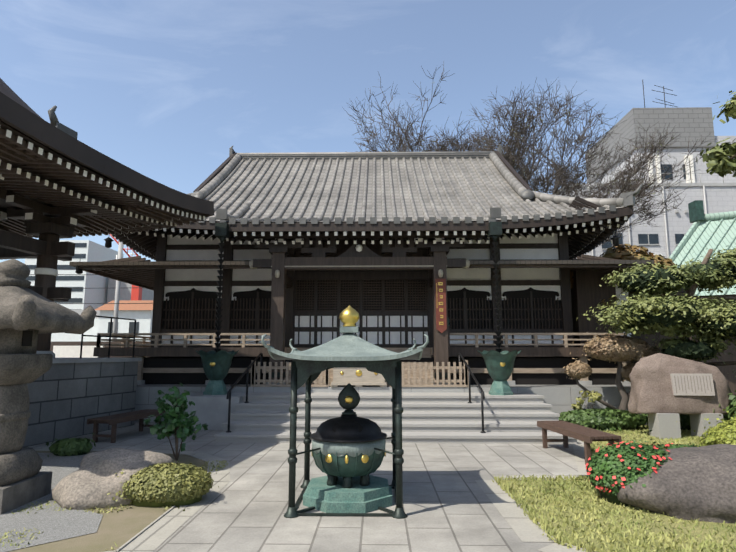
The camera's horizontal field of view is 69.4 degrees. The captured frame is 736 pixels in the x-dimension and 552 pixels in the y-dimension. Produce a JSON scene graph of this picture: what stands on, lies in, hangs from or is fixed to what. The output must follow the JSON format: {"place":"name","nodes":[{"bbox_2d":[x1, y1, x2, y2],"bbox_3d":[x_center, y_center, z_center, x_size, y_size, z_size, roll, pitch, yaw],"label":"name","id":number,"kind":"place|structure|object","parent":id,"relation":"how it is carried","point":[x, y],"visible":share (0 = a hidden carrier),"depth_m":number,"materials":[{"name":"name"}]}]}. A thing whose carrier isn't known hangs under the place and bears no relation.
{"place":"outdoors","nodes":[
{"label":"outdoors","id":0,"kind":"place"},
{"bbox_2d":[25,240,153,341],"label":"distant blocks","id":1,"kind":"structure","parent":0,"point":[103,290],"depth_m":143.61,"materials":[{"name":"concrete"}]},
{"bbox_2d":[0,451,207,551],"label":"garden bed soil","id":2,"kind":"structure","parent":0,"point":[67,530],"depth_m":4.87,"materials":[{"name":"grey gravel"}]},
{"bbox_2d":[0,259,96,514],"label":"stone lantern","id":3,"kind":"object","parent":2,"relation":"on","point":[27,315],"visible":1,"depth_m":5.56,"materials":[{"name":"grey stone"}]},
{"bbox_2d":[46,433,98,457],"bbox_3d":[-4.576,2.634,8.243,0.741,0.351,0.535,4,-9,-28],"label":"shrub","id":4,"kind":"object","parent":2,"relation":"on","point":[71,447],"depth_m":8.09,"materials":[{"name":"green plant"}]},
{"bbox_2d":[52,448,173,509],"bbox_3d":[-2.673,2.186,5.886,1.388,0.517,1.010,3,-9,-19],"label":"garden rock","id":5,"kind":"object","parent":2,"relation":"on","point":[92,481],"visible":0.52,"depth_m":5.54,"materials":[{"name":"grey stone"}]},
{"bbox_2d":[107,462,218,510],"bbox_3d":[-2.241,2.233,5.710,1.380,0.468,0.921,0,-8,1],"label":"shrub","id":6,"kind":"object","parent":2,"relation":"on","point":[170,484],"visible":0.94,"depth_m":5.43,"materials":[{"name":"green plant"}]},
{"bbox_2d":[144,383,207,460],"bbox_3d":[-2.842,2.158,7.916,0.720,1.129,0.758,-4,-9,26],"label":"camellia plant","id":7,"kind":"object","parent":2,"relation":"on","point":[175,426],"visible":0.98,"depth_m":7.79,"materials":[{"name":"green plant"}]},
{"bbox_2d":[94,300,152,338],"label":"house","id":8,"kind":"structure","parent":0,"point":[141,314],"depth_m":55.34,"materials":[{"name":"white paint"}]},
{"bbox_2d":[28,422,646,551],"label":"plaza pavement","id":9,"kind":"structure","parent":0,"point":[448,505],"depth_m":5.54,"materials":[{"name":"stone"}]},
{"bbox_2d":[0,78,213,446],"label":"bell tower","id":10,"kind":"structure","parent":9,"relation":"on","point":[58,181],"depth_m":9.69,"materials":[{"name":"brown wood"}]},
{"bbox_2d":[87,409,164,442],"bbox_3d":[-4.514,2.818,10.023,0.460,0.420,1.700,-2,-8,11],"label":"bench","id":11,"kind":"object","parent":9,"relation":"on","point":[114,420],"visible":0.81,"depth_m":9.51,"materials":[{"name":"brown wood"}]},
{"bbox_2d":[34,444,592,551],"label":"kerb edging","id":12,"kind":"object","parent":9,"relation":"on","point":[156,533],"visible":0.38,"depth_m":5.18,"materials":[{"name":"stone"}]},
{"bbox_2d":[261,305,428,518],"bbox_3d":[-0.208,1.360,5.815,1.610,2.090,1.673,0,-8,1],"label":"incense burner","id":13,"kind":"object","parent":9,"relation":"on","point":[348,451],"visible":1,"depth_m":5.38,"materials":[{"name":"green metal"}]},
{"bbox_2d":[69,144,693,443],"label":"temple hall","id":14,"kind":"structure","parent":9,"relation":"on","point":[394,250],"depth_m":14.08,"materials":[{"name":"wood"}]},
{"bbox_2d":[196,350,238,394],"bbox_3d":[-3.327,2.109,11.673,0.959,0.950,0.865,0,-8,1],"label":"rainwater basin","id":15,"kind":"object","parent":14,"relation":"on","point":[216,366],"visible":1,"depth_m":11.46,"materials":[{"name":"green metal"}]},
{"bbox_2d":[214,243,225,351],"bbox_3d":[-3.327,0.562,11.909,0.170,2.630,0.147,0,-8,1],"label":"rain chain","id":16,"kind":"object","parent":14,"relation":"hanging from","point":[219,293],"visible":0.9,"depth_m":11.89,"materials":[{"name":"black metal"}]},
{"bbox_2d":[226,353,262,432],"bbox_3d":[-2.517,2.317,11.046,0.100,1.436,2.890,0,-8,1],"label":"step handrail","id":17,"kind":"object","parent":14,"relation":"on","point":[236,382],"visible":0.85,"depth_m":10.91,"materials":[{"name":"black metal"}]},
{"bbox_2d":[251,360,468,386],"bbox_3d":[-0.193,2.272,12.444,4.970,0.600,0.680,0,-8,1],"label":"offering box and fence","id":18,"kind":"object","parent":14,"relation":"on","point":[358,376],"visible":0.73,"depth_m":12.14,"materials":[{"name":"brown wood"}]},
{"bbox_2d":[458,353,485,432],"bbox_3d":[2.102,2.306,10.968,0.100,1.436,2.890,0,-8,1],"label":"step handrail","id":19,"kind":"object","parent":14,"relation":"on","point":[480,388],"visible":0.85,"depth_m":10.30,"materials":[{"name":"black metal"}]},
{"bbox_2d":[492,242,502,352],"bbox_3d":[2.872,0.546,11.804,0.170,2.630,0.147,0,-8,1],"label":"rain chain","id":20,"kind":"object","parent":14,"relation":"hanging from","point":[497,293],"visible":0.98,"depth_m":11.78,"materials":[{"name":"black metal"}]},
{"bbox_2d":[477,350,520,394],"bbox_3d":[2.872,2.094,11.568,0.959,0.950,0.865,0,-8,1],"label":"rainwater basin","id":21,"kind":"object","parent":14,"relation":"on","point":[499,366],"visible":1,"depth_m":11.35,"materials":[{"name":"green metal"}]},
{"bbox_2d":[537,421,621,464],"bbox_3d":[3.185,2.546,8.161,0.460,0.420,1.750,1,-8,-6],"label":"bench","id":22,"kind":"object","parent":9,"relation":"on","point":[586,435],"visible":0.88,"depth_m":7.94,"materials":[{"name":"brown wood"}]},
{"bbox_2d":[0,0,735,263],"label":"sky","id":23,"kind":"structure","parent":0,"point":[164,90],"materials":[{"name":"blue"}]},
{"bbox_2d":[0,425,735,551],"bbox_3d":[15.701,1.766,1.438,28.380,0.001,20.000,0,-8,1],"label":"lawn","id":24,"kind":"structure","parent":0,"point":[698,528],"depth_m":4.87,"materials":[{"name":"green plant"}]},
{"bbox_2d":[559,407,647,430],"bbox_3d":[4.767,2.961,10.904,2.460,0.557,0.945,0,-8,1],"label":"low hedge","id":25,"kind":"object","parent":24,"relation":"on","point":[605,419],"visible":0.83,"depth_m":10.74,"materials":[{"name":"green plant"}]},
{"bbox_2d":[561,332,660,410],"bbox_3d":[5.266,2.196,11.402,2.159,2.094,1.276,0,-8,1],"label":"pruned tree","id":26,"kind":"object","parent":24,"relation":"on","point":[619,349],"visible":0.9,"depth_m":11.27,"materials":[{"name":"brown plant"}]},
{"bbox_2d":[581,426,688,507],"bbox_3d":[2.919,2.126,5.713,1.125,0.885,1.141,0,-8,1],"label":"azalea bush","id":27,"kind":"object","parent":24,"relation":"on","point":[610,468],"visible":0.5,"depth_m":5.51,"materials":[{"name":"green plant"}]},
{"bbox_2d":[593,443,699,454],"bbox_3d":[4.135,2.456,7.174,2.294,0.382,1.083,0,-8,1],"label":"low hedge","id":28,"kind":"object","parent":24,"relation":"on","point":[670,446],"depth_m":7.23,"materials":[{"name":"green plant"}]},
{"bbox_2d":[576,244,735,427],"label":"pine tree","id":29,"kind":"object","parent":24,"relation":"on","point":[686,316],"visible":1,"depth_m":10.95,"materials":[{"name":"green plant"}]},
{"bbox_2d":[617,444,735,523],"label":"garden rock","id":30,"kind":"object","parent":24,"relation":"on","point":[693,483],"visible":0.88,"depth_m":5.12,"materials":[{"name":"grey stone"}]},
{"bbox_2d":[628,353,731,413],"bbox_3d":[5.927,2.054,10.179,1.821,1.142,0.611,-1,-14,5],"label":"monument stone","id":31,"kind":"object","parent":24,"relation":"on","point":[651,391],"visible":0.67,"depth_m":9.96,"materials":[{"name":"brown stone"}]},
{"bbox_2d":[641,414,729,429],"bbox_3d":[6.534,2.965,11.119,2.090,0.739,0.903,0,-8,1],"label":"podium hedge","id":32,"kind":"object","parent":24,"relation":"on","point":[684,421],"visible":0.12,"depth_m":10.79,"materials":[{"name":"green plant"}]},
{"bbox_2d":[676,405,735,446],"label":"shrub","id":33,"kind":"object","parent":24,"relation":"on","point":[722,434],"visible":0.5,"depth_m":6.82,"materials":[{"name":"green plant"}]},
{"bbox_2d":[713,390,735,420],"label":"dark shrub","id":34,"kind":"object","parent":24,"relation":"on","point":[731,408],"visible":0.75,"depth_m":9.68,"materials":[{"name":"green plant"}]},
{"bbox_2d":[555,80,735,258],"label":"office building","id":35,"kind":"structure","parent":0,"point":[663,235],"depth_m":48.29,"materials":[{"name":"tile"}]},
{"bbox_2d":[648,373,723,438],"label":"monument pedestals","id":36,"kind":"object","parent":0,"point":[663,425],"visible":0.94,"depth_m":9.82,"materials":[{"name":"grey stone"}]},
{"bbox_2d":[669,200,735,394],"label":"green-roofed building","id":37,"kind":"structure","parent":0,"point":[716,231],"depth_m":20.43,"materials":[{"name":"green metal"}]},
{"bbox_2d":[696,90,735,177],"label":"tree foliage","id":38,"kind":"object","parent":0,"point":[721,163],"visible":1,"depth_m":8.01,"materials":[{"name":"green plant"}]},
{"label":"ground","id":39,"kind":"structure","parent":0,"visible":0},
{"bbox_2d":[30,242,152,338],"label":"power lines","id":40,"kind":"object","parent":39,"relation":"on","point":[117,294],"visible":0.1,"depth_m":27.21,"materials":[{"name":"metal"}]},
{"bbox_2d":[50,341,150,357],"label":"wall","id":41,"kind":"structure","parent":39,"relation":"on","point":[65,349],"depth_m":16.96,"materials":[{"name":"white paint"}]},
{"bbox_2d":[109,234,141,299],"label":"tower crane","id":42,"kind":"object","parent":39,"relation":"on","point":[136,293],"visible":0.21,"depth_m":141.30,"materials":[{"name":"red metal"}]},
{"bbox_2d":[342,64,716,249],"bbox_3d":[7.689,-2.826,34.397,24.592,18.619,17.081,0,-8,1],"label":"bare tree","id":43,"kind":"object","parent":39,"relation":"on","point":[513,158],"visible":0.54,"depth_m":31.07,"materials":[{"name":"brown plant"}]},
{"bbox_2d":[570,243,676,364],"bbox_3d":[6.950,1.440,15.066,3.140,4.619,2.770,-7,-11,42],"label":"photinia tree","id":44,"kind":"object","parent":39,"relation":"on","point":[625,251],"visible":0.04,"depth_m":14.61,"materials":[{"name":"brown plant"}]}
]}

